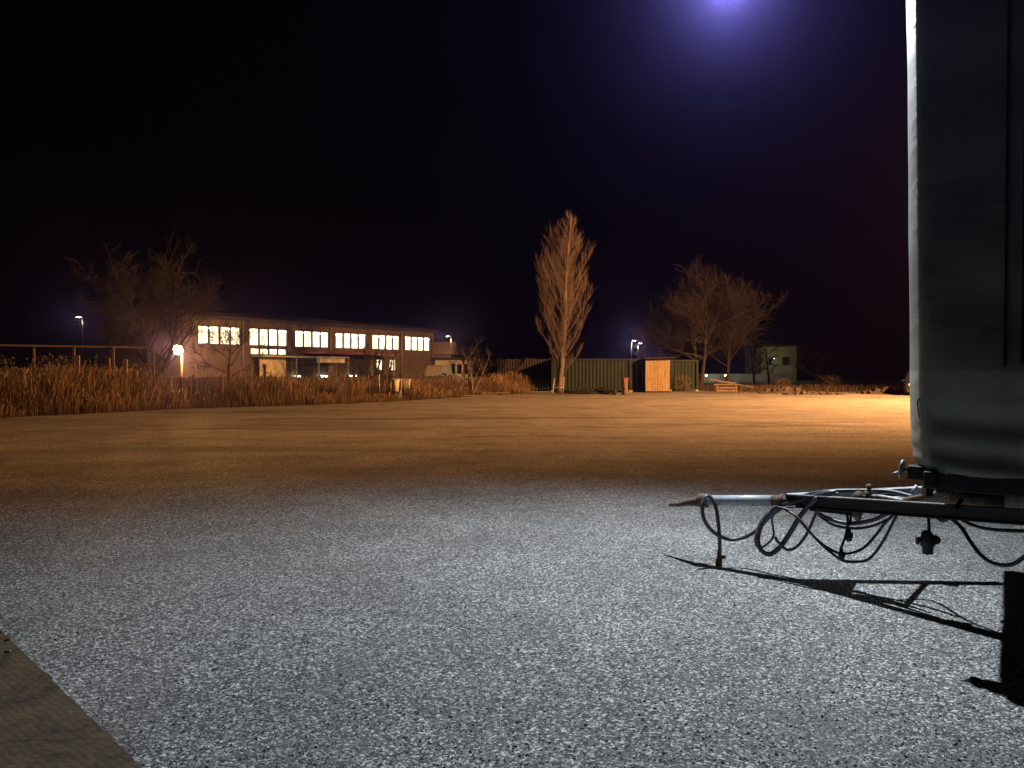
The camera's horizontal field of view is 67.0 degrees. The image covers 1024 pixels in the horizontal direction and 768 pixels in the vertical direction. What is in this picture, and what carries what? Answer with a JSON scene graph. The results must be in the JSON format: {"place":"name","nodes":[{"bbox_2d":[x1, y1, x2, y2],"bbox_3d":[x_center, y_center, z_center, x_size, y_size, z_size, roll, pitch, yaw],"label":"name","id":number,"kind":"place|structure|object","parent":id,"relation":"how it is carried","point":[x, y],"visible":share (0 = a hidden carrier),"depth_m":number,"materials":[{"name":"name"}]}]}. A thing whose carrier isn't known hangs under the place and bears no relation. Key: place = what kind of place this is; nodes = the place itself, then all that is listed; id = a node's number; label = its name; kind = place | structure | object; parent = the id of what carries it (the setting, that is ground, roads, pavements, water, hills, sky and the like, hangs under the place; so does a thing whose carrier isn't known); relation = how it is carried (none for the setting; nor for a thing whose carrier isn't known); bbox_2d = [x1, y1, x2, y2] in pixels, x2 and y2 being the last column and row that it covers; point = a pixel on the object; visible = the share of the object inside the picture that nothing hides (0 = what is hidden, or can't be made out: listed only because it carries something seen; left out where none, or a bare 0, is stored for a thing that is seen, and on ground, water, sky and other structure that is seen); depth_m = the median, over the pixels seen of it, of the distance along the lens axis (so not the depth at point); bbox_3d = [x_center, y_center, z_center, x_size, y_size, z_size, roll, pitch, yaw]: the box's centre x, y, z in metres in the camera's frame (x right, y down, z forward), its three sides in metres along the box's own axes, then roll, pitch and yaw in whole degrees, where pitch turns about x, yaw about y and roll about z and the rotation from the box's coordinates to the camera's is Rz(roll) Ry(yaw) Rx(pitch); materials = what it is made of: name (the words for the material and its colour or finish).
{"place":"outdoors","nodes":[
{"label":"outdoors","id":0,"kind":"place"},
{"bbox_2d":[0,360,537,417],"bbox_3d":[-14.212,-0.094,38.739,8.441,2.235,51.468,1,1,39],"label":"dry grass","id":1,"kind":"structure","parent":0,"point":[56,395],"depth_m":34.86,"materials":[{"name":"brown plant"}]},
{"bbox_2d":[227,364,230,393],"bbox_3d":[-16.096,-0.096,44.005,0.200,2.055,0.180,0,1,0],"label":"fence post","id":2,"kind":"object","parent":1,"relation":"on","point":[229,369],"visible":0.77,"depth_m":43.93,"materials":[{"name":"brown wood"}]},
{"bbox_2d":[262,364,266,386],"bbox_3d":[-14.073,-0.096,44.005,0.200,2.055,0.180,0,1,0],"label":"fence post","id":3,"kind":"object","parent":1,"relation":"on","point":[264,369],"visible":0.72,"depth_m":43.93,"materials":[{"name":"brown wood"}]},
{"bbox_2d":[389,378,401,396],"bbox_3d":[-6.721,0.286,44.584,0.640,1.280,0.656,0,1,0],"label":"metal chair","id":4,"kind":"object","parent":1,"relation":"on","point":[399,385],"visible":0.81,"depth_m":44.82,"materials":[{"name":"brown metal"}]},
{"bbox_2d":[390,379,399,391],"bbox_3d":[-6.721,0.081,44.510,0.570,0.700,0.561,0,1,0],"label":"tub","id":5,"kind":"object","parent":4,"relation":"on","point":[395,385],"visible":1,"depth_m":44.33,"materials":[{"name":"beige plastic"}]},
{"bbox_2d":[401,379,410,394],"bbox_3d":[-6.415,0.285,46.863,0.520,1.195,0.560,0,1,0],"label":"waste bin","id":6,"kind":"object","parent":1,"relation":"on","point":[405,385],"visible":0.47,"depth_m":46.61,"materials":[{"name":"beige plastic"}]},
{"bbox_2d":[449,336,495,393],"bbox_3d":[-2.751,-1.222,52.390,2.816,4.270,3.127,0,1,-23],"label":"bare sapling","id":7,"kind":"object","parent":1,"relation":"on","point":[471,367],"visible":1,"depth_m":51.93,"materials":[{"name":"brown plant"}]},
{"bbox_2d":[434,342,457,364],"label":"gabled house","id":8,"kind":"structure","parent":0,"point":[442,349],"depth_m":115.64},
{"bbox_2d":[0,0,909,373],"label":"sky","id":9,"kind":"structure","parent":0,"point":[395,162],"materials":[{"name":"black"}]},
{"bbox_2d":[0,374,1023,767],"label":"ground","id":10,"kind":"structure","parent":0,"point":[596,450],"depth_m":6.26,"materials":[{"name":"grey gravel"}]},
{"bbox_2d":[0,354,29,390],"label":"shrub","id":11,"kind":"object","parent":10,"relation":"on","point":[12,370],"visible":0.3,"depth_m":39.90,"materials":[{"name":"brown plant"}]},
{"bbox_2d":[26,353,69,384],"bbox_3d":[-25.053,-0.366,41.438,2.135,2.703,2.127,0,1,0],"label":"shrub","id":12,"kind":"object","parent":10,"relation":"on","point":[44,365],"visible":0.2,"depth_m":41.76,"materials":[{"name":"brown plant"}]},
{"bbox_2d":[56,355,84,376],"bbox_3d":[-24.596,-0.390,42.933,1.626,2.692,2.278,0,1,0],"label":"shrub","id":13,"kind":"object","parent":10,"relation":"on","point":[71,366],"visible":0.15,"depth_m":42.88,"materials":[{"name":"brown plant"}]},
{"bbox_2d":[0,631,141,767],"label":"wooden board","id":14,"kind":"object","parent":10,"relation":"on","point":[46,721],"visible":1,"depth_m":3.61,"materials":[{"name":"brown wood"}]},
{"bbox_2d":[74,356,79,375],"bbox_3d":[-23.249,-0.272,41.393,0.300,2.499,0.082,0,1,0],"label":"upright board","id":15,"kind":"object","parent":10,"relation":"on","point":[77,361],"visible":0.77,"depth_m":41.36,"materials":[{"name":"orange wood"}]},
{"bbox_2d":[0,344,154,388],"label":"fence","id":16,"kind":"object","parent":10,"relation":"on","point":[113,356],"visible":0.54,"depth_m":43.52,"materials":[{"name":"wood"}]},
{"bbox_2d":[75,316,83,373],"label":"street lamp","id":17,"kind":"object","parent":10,"relation":"on","point":[82,342],"visible":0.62,"depth_m":119.84,"materials":[{"name":"black metal"}]},
{"bbox_2d":[74,353,104,378],"bbox_3d":[-23.901,-0.435,44.189,1.716,2.743,2.426,0,1,0],"label":"shrub","id":18,"kind":"object","parent":10,"relation":"on","point":[94,364],"visible":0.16,"depth_m":44.31,"materials":[{"name":"brown plant"}]},
{"bbox_2d":[105,358,109,378],"bbox_3d":[-21.613,-0.215,41.401,0.300,2.385,0.098,0,1,0],"label":"upright board","id":19,"kind":"object","parent":10,"relation":"on","point":[108,361],"visible":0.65,"depth_m":41.36,"materials":[{"name":"orange wood"}]},
{"bbox_2d":[122,359,127,377],"bbox_3d":[-20.700,-0.177,41.395,0.300,2.309,0.084,0,1,0],"label":"upright board","id":20,"kind":"object","parent":10,"relation":"on","point":[125,363],"visible":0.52,"depth_m":41.37,"materials":[{"name":"orange wood"}]},
{"bbox_2d":[128,361,155,377],"bbox_3d":[-22.017,-0.280,46.024,2.078,2.367,1.757,0,1,0],"label":"shrub","id":21,"kind":"object","parent":10,"relation":"on","point":[146,371],"visible":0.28,"depth_m":46.03,"materials":[{"name":"brown plant"}]},
{"bbox_2d":[60,225,230,376],"bbox_3d":[-24.239,-5.162,51.774,10.541,12.240,11.632,0,1,0],"label":"yard tree","id":22,"kind":"object","parent":10,"relation":"on","point":[143,341],"visible":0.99,"depth_m":51.26,"materials":[{"name":"brown plant"}]},
{"bbox_2d":[155,363,177,384],"bbox_3d":[-22.516,-0.280,49.967,1.474,2.230,1.693,0,1,0],"label":"shrub","id":23,"kind":"object","parent":10,"relation":"on","point":[161,374],"visible":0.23,"depth_m":49.95,"materials":[{"name":"brown plant"}]},
{"bbox_2d":[173,344,182,376],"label":"yard lamp","id":24,"kind":"object","parent":10,"relation":"on","point":[177,352],"visible":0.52,"depth_m":65.02,"materials":[{"name":"white metal"}]},
{"bbox_2d":[177,310,278,376],"bbox_3d":[-20.601,-2.329,57.998,5.100,6.273,7.277,1,1,37],"label":"yard tree","id":25,"kind":"object","parent":10,"relation":"on","point":[225,332],"visible":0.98,"depth_m":57.01,"materials":[{"name":"brown plant"}]},
{"bbox_2d":[65,374,451,398],"bbox_3d":[-13.971,0.114,49.898,27.549,1.430,1.234,-1,1,-45],"label":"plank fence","id":26,"kind":"object","parent":10,"relation":"on","point":[306,378],"visible":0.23,"depth_m":49.48,"materials":[{"name":"brown wood"}]},
{"bbox_2d":[103,307,439,388],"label":"lit hall","id":27,"kind":"structure","parent":10,"relation":"on","point":[308,347],"depth_m":78.31,"materials":[{"name":"metal"}]},
{"bbox_2d":[198,325,240,344],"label":"window","id":28,"kind":"structure","parent":27,"relation":"in","point":[216,341],"depth_m":71.49,"materials":[{"name":"beige glass"}]},
{"bbox_2d":[249,328,286,346],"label":"window","id":29,"kind":"structure","parent":27,"relation":"in","point":[273,338],"depth_m":76.37,"materials":[{"name":"beige glass"}]},
{"bbox_2d":[251,348,286,354],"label":"window","id":30,"kind":"structure","parent":27,"relation":"in","point":[254,351],"depth_m":76.21,"materials":[{"name":"beige glass"}]},
{"bbox_2d":[295,330,328,347],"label":"window","id":31,"kind":"structure","parent":27,"relation":"in","point":[309,338],"depth_m":80.65,"materials":[{"name":"beige glass"}]},
{"bbox_2d":[336,332,365,348],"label":"window","id":32,"kind":"structure","parent":27,"relation":"in","point":[346,340],"depth_m":85.14,"materials":[{"name":"beige glass"}]},
{"bbox_2d":[376,359,382,369],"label":"window","id":33,"kind":"structure","parent":27,"relation":"in","point":[381,363],"depth_m":89.14,"materials":[{"name":"beige glass"}]},
{"bbox_2d":[372,334,398,349],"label":"window","id":34,"kind":"structure","parent":27,"relation":"in","point":[392,343],"depth_m":89.64,"materials":[{"name":"beige glass"}]},
{"bbox_2d":[389,359,395,369],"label":"window","id":35,"kind":"structure","parent":27,"relation":"in","point":[390,359],"depth_m":91.01,"materials":[{"name":"beige glass"}]},
{"bbox_2d":[405,336,429,350],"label":"window","id":36,"kind":"structure","parent":27,"relation":"in","point":[412,344],"depth_m":94.17,"materials":[{"name":"beige glass"}]},
{"bbox_2d":[284,368,300,383],"bbox_3d":[-16.439,-0.246,58.030,1.391,1.882,1.550,0,1,0],"label":"shrub","id":37,"kind":"object","parent":10,"relation":"on","point":[292,373],"visible":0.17,"depth_m":57.96,"materials":[{"name":"brown plant"}]},
{"bbox_2d":[326,367,352,376],"bbox_3d":[-13.432,-0.378,60.074,2.174,2.073,1.479,0,1,0],"label":"shrub","id":38,"kind":"object","parent":10,"relation":"on","point":[343,374],"visible":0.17,"depth_m":60.07,"materials":[{"name":"brown plant"}]},
{"bbox_2d":[343,348,378,379],"bbox_3d":[-11.724,-1.000,60.250,2.934,3.563,0.939,0,1,10],"label":"bare sapling","id":39,"kind":"object","parent":10,"relation":"on","point":[352,370],"visible":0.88,"depth_m":60.19,"materials":[{"name":"brown plant"}]},
{"bbox_2d":[362,341,384,376],"bbox_3d":[-11.034,-1.354,61.255,2.189,4.244,1.262,0,1,0],"label":"bare sapling","id":40,"kind":"object","parent":10,"relation":"on","point":[379,361],"visible":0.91,"depth_m":61.19,"materials":[{"name":"brown plant"}]},
{"bbox_2d":[367,348,397,376],"bbox_3d":[-10.371,-1.083,62.076,2.643,3.678,1.234,0,1,23],"label":"bare sapling","id":41,"kind":"object","parent":10,"relation":"on","point":[390,363],"visible":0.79,"depth_m":61.99,"materials":[{"name":"brown plant"}]},
{"bbox_2d":[425,365,452,379],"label":"parked van","id":42,"kind":"object","parent":10,"relation":"on","point":[436,370],"visible":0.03,"depth_m":76.61,"materials":[{"name":"white paint"}]},
{"bbox_2d":[432,358,473,383],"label":"white annex","id":43,"kind":"object","parent":10,"relation":"on","point":[456,374],"visible":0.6,"depth_m":95.97,"materials":[{"name":"clear paint"}]},
{"bbox_2d":[451,364,454,373],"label":"window","id":44,"kind":"structure","parent":43,"relation":"in","point":[453,366],"depth_m":95.96,"materials":[{"name":"black glass"}]},
{"bbox_2d":[457,364,461,373],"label":"window","id":45,"kind":"structure","parent":43,"relation":"in","point":[459,366],"depth_m":95.96,"materials":[{"name":"black glass"}]},
{"bbox_2d":[458,395,497,396],"bbox_3d":[-2.299,0.765,50.426,3.046,0.109,0.200,-1,1,-27],"label":"plank","id":46,"kind":"object","parent":10,"relation":"on","point":[478,395],"visible":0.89,"depth_m":50.37,"materials":[{"name":"brown wood"}]},
{"bbox_2d":[474,358,563,390],"bbox_3d":[0.578,-0.772,62.871,7.280,2.750,0.170,0,1,3],"label":"slatted fence","id":47,"kind":"object","parent":10,"relation":"on","point":[527,367],"visible":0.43,"depth_m":62.75,"materials":[{"name":"brown wood"}]},
{"bbox_2d":[533,209,596,392],"bbox_3d":[4.046,-6.169,58.394,4.945,13.949,6.019,0,1,0],"label":"poplar tree","id":48,"kind":"object","parent":10,"relation":"on","point":[564,311],"visible":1,"depth_m":58.27,"materials":[{"name":"brown plant"}]},
{"bbox_2d":[554,375,621,393],"bbox_3d":[5.528,0.328,55.794,5.288,1.927,3.963,0,1,0],"label":"brush pile","id":49,"kind":"object","parent":10,"relation":"on","point":[585,390],"visible":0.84,"depth_m":55.61,"materials":[{"name":"brown plant"}]},
{"bbox_2d":[549,359,631,391],"bbox_3d":[6.173,-0.686,61.417,6.310,2.628,2.640,0,1,0],"label":"shipping container","id":50,"kind":"object","parent":10,"relation":"on","point":[596,373],"visible":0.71,"depth_m":60.21,"materials":[{"name":"green metal"}]},
{"bbox_2d":[621,383,628,394],"bbox_3d":[7.953,0.350,54.416,0.520,0.800,0.507,0,1,0],"label":"tree stump","id":51,"kind":"object","parent":10,"relation":"on","point":[624,388],"visible":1,"depth_m":54.24,"materials":[{"name":"wood"}]},
{"bbox_2d":[622,378,627,382],"bbox_3d":[7.953,-0.244,54.405,0.420,0.390,0.420,0,1,-17],"label":"clay pot","id":52,"kind":"object","parent":51,"relation":"on","point":[624,380],"visible":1,"depth_m":54.26,"materials":[{"name":"ceramic"}]},
{"bbox_2d":[631,359,662,391],"bbox_3d":[10.540,-0.724,63.611,2.690,2.628,6.292,0,1,0],"label":"shipping container","id":53,"kind":"object","parent":10,"relation":"on","point":[637,381],"visible":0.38,"depth_m":60.52,"materials":[{"name":"green metal"}]},
{"bbox_2d":[632,361,643,388],"bbox_3d":[9.970,-0.731,60.520,1.120,2.200,0.112,0,1,0],"label":"door","id":54,"kind":"structure","parent":53,"relation":"in","point":[637,366],"depth_m":60.52,"materials":[{"name":"black paint"}]},
{"bbox_2d":[634,347,665,358],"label":"lamplit tree","id":55,"kind":"object","parent":10,"relation":"on","point":[640,355],"visible":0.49,"depth_m":99.38,"materials":[{"name":"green plant"}]},
{"bbox_2d":[641,357,676,392],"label":"wooden shed","id":56,"kind":"structure","parent":10,"relation":"on","point":[656,376],"depth_m":59.58,"materials":[{"name":"brown wood"}]},
{"bbox_2d":[645,359,656,390],"bbox_3d":[10.744,-0.671,59.586,0.913,2.438,0.062,0,1,0],"label":"door","id":57,"kind":"structure","parent":56,"relation":"in","point":[651,365],"depth_m":59.58,"materials":[{"name":"brown wood"}]},
{"bbox_2d":[658,359,669,390],"bbox_3d":[11.689,-0.669,59.587,0.913,2.438,0.063,0,1,0],"label":"door","id":58,"kind":"structure","parent":56,"relation":"in","point":[664,372],"depth_m":59.58,"materials":[{"name":"brown wood"}]},
{"bbox_2d":[673,375,691,390],"bbox_3d":[13.833,-0.067,63.089,1.666,1.568,1.808,0,1,0],"label":"shrub","id":59,"kind":"object","parent":10,"relation":"on","point":[681,385],"visible":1,"depth_m":62.74,"materials":[{"name":"brown plant"}]},
{"bbox_2d":[670,360,698,390],"bbox_3d":[14.013,-0.744,66.197,2.450,2.578,6.200,0,1,0],"label":"shipping container","id":60,"kind":"object","parent":10,"relation":"on","point":[684,368],"visible":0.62,"depth_m":63.20,"materials":[{"name":"green metal"}]},
{"bbox_2d":[627,254,787,389],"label":"broad tree","id":61,"kind":"object","parent":10,"relation":"on","point":[717,312],"visible":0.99,"depth_m":65.03,"materials":[{"name":"brown plant"}]},
{"bbox_2d":[713,384,737,392],"bbox_3d":[15.998,0.348,57.819,1.900,0.704,0.657,0,1,0],"label":"trestle","id":62,"kind":"object","parent":10,"relation":"on","point":[734,387],"visible":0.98,"depth_m":57.65,"materials":[{"name":"brown wood"}]},
{"bbox_2d":[708,378,751,386],"bbox_3d":[16.347,-0.080,57.849,3.309,0.669,0.295,0,1,-1],"label":"plank","id":63,"kind":"object","parent":62,"relation":"on","point":[727,382],"visible":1,"depth_m":57.72,"materials":[{"name":"brown wood"}]},
{"bbox_2d":[680,297,783,383],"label":"broad tree","id":64,"kind":"object","parent":10,"relation":"on","point":[728,354],"visible":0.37,"depth_m":70.99,"materials":[{"name":"brown plant"}]},
{"bbox_2d":[740,343,766,384],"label":"verge tree","id":65,"kind":"object","parent":10,"relation":"on","point":[752,361],"visible":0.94,"depth_m":83.98,"materials":[{"name":"brown plant"}]},
{"bbox_2d":[756,343,779,385],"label":"verge tree","id":66,"kind":"object","parent":10,"relation":"on","point":[766,363],"visible":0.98,"depth_m":86.03,"materials":[{"name":"brown plant"}]},
{"bbox_2d":[757,386,806,393],"bbox_3d":[20.409,0.502,57.861,4.180,0.631,1.840,0,1,0],"label":"rubble heap","id":67,"kind":"object","parent":10,"relation":"on","point":[778,391],"visible":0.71,"depth_m":57.43,"materials":[{"name":"beige stone"}]},
{"bbox_2d":[773,377,790,386],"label":"shrub","id":68,"kind":"object","parent":10,"relation":"on","point":[778,382],"visible":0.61,"depth_m":67.97,"materials":[{"name":"brown plant"}]},
{"bbox_2d":[702,383,902,393],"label":"sparse weeds","id":69,"kind":"object","parent":10,"relation":"on","point":[811,387],"visible":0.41,"depth_m":62.61,"materials":[{"name":"brown plant"}]},
{"bbox_2d":[785,344,835,387],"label":"verge tree","id":70,"kind":"object","parent":10,"relation":"on","point":[819,355],"visible":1,"depth_m":70.09,"materials":[{"name":"brown plant"}]},
{"bbox_2d":[781,391,843,394],"bbox_3d":[21.109,0.678,54.434,4.400,0.406,1.456,0,1,0],"label":"rubble heap","id":71,"kind":"object","parent":10,"relation":"on","point":[807,393],"visible":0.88,"depth_m":53.99,"materials":[{"name":"beige stone"}]},
{"bbox_2d":[822,374,841,387],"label":"shrub","id":72,"kind":"object","parent":10,"relation":"on","point":[831,379],"visible":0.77,"depth_m":66.06,"materials":[{"name":"brown plant"}]},
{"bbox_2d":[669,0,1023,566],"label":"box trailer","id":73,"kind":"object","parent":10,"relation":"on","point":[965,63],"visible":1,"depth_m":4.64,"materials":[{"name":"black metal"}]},
{"bbox_2d":[856,386,909,393],"bbox_3d":[28.154,0.523,56.895,5.280,0.725,2.007,0,1,0],"label":"earth heap","id":74,"kind":"object","parent":10,"relation":"on","point":[886,390],"visible":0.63,"depth_m":56.45,"materials":[{"name":"brown soil"}]},
{"bbox_2d":[902,372,909,394],"bbox_3d":[28.375,-0.052,53.966,2.200,1.619,4.291,0,1,25],"label":"parked car","id":75,"kind":"object","parent":10,"relation":"on","point":[906,386],"visible":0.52,"depth_m":53.35,"materials":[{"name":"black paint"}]},
{"bbox_2d":[704,374,790,381],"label":"garden wall","id":76,"kind":"structure","parent":0,"point":[745,378],"depth_m":117.90,"materials":[{"name":"grey concrete"}]},
{"bbox_2d":[743,345,798,380],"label":"yellow house","id":77,"kind":"structure","parent":0,"point":[783,353],"depth_m":129.97,"materials":[{"name":"clear paint"}]},
{"bbox_2d":[782,357,789,364],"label":"window","id":78,"kind":"structure","parent":77,"relation":"in","point":[784,359],"depth_m":129.92,"materials":[{"name":"black glass"}]}
]}

